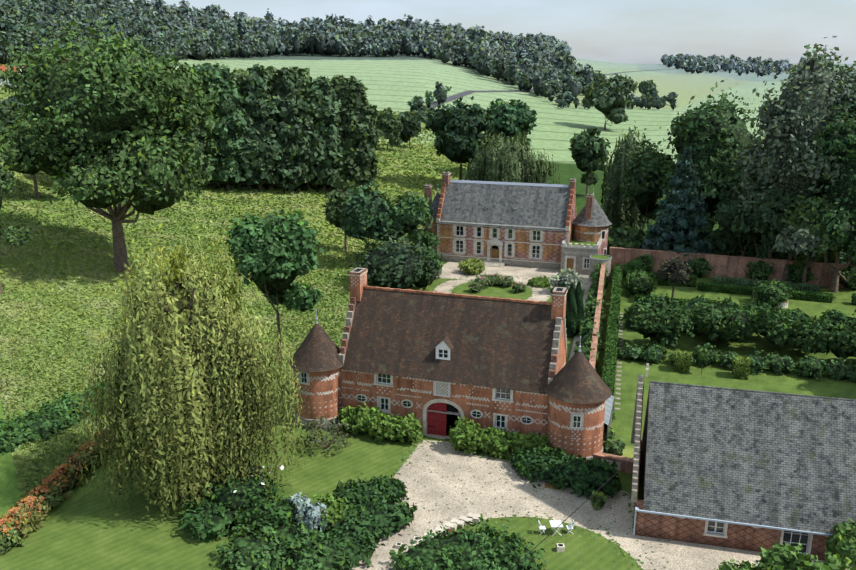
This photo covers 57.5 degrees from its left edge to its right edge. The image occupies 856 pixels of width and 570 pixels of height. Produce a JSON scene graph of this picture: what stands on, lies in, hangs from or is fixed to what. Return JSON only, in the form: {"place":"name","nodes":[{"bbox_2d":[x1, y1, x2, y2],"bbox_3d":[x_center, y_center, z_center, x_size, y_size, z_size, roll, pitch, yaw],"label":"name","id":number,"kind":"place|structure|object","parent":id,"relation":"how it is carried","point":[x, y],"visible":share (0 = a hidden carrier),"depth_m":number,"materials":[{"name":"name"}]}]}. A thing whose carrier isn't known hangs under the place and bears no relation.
{"place":"outdoors","nodes":[
{"label":"outdoors","id":0,"kind":"place"},
{"bbox_2d":[0,52,855,525],"bbox_3d":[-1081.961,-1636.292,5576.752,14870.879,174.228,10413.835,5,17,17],"label":"ground","id":1,"kind":"structure","parent":0,"point":[398,82],"depth_m":159.91,"materials":[{"name":"green plant"}]},
{"bbox_2d":[0,63,482,497],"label":"meadow grass","id":2,"kind":"structure","parent":1,"relation":"on","point":[28,465],"depth_m":104.79,"materials":[{"name":"green plant"}]},
{"bbox_2d":[0,0,833,122],"bbox_3d":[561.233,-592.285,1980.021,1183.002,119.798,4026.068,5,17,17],"label":"forest","id":3,"kind":"object","parent":1,"relation":"on","point":[647,88],"visible":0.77,"depth_m":568.97,"materials":[{"name":"green plant"}]},
{"bbox_2d":[0,0,855,569],"bbox_3d":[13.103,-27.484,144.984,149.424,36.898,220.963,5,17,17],"label":"foliage","id":4,"kind":"object","parent":1,"relation":"on","point":[188,440],"visible":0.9,"depth_m":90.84,"materials":[{"name":"green plant"}]},
{"bbox_2d":[0,58,855,569],"bbox_3d":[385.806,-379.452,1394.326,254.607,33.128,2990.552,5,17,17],"label":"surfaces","id":5,"kind":"structure","parent":1,"relation":"on","point":[90,530],"depth_m":56.85,"materials":[{"name":"stone"}]},
{"bbox_2d":[0,118,855,567],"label":"tree trunks","id":6,"kind":"object","parent":1,"relation":"on","point":[118,214],"visible":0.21,"depth_m":106.16,"materials":[{"name":"brown plant"}]},
{"bbox_2d":[288,267,611,461],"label":"gatehouse","id":7,"kind":"object","parent":1,"relation":"on","point":[437,363],"visible":0.98,"depth_m":66.62,"materials":[{"name":"brick"}]},
{"bbox_2d":[354,260,678,569],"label":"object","id":8,"kind":"object","parent":1,"relation":"on","point":[536,516],"visible":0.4,"depth_m":57.05,"materials":[{"name":"gravel"}]},
{"bbox_2d":[424,172,611,274],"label":"manor","id":9,"kind":"structure","parent":1,"relation":"on","point":[503,224],"depth_m":124.20,"materials":[{"name":"brick"}]},
{"bbox_2d":[631,364,855,563],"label":"barn","id":10,"kind":"structure","parent":1,"relation":"on","point":[749,470],"depth_m":52.19,"materials":[{"name":"brick"}]},
{"bbox_2d":[130,0,855,63],"label":"sky","id":11,"kind":"structure","parent":0,"point":[616,31],"materials":[{"name":"white"}]}
]}

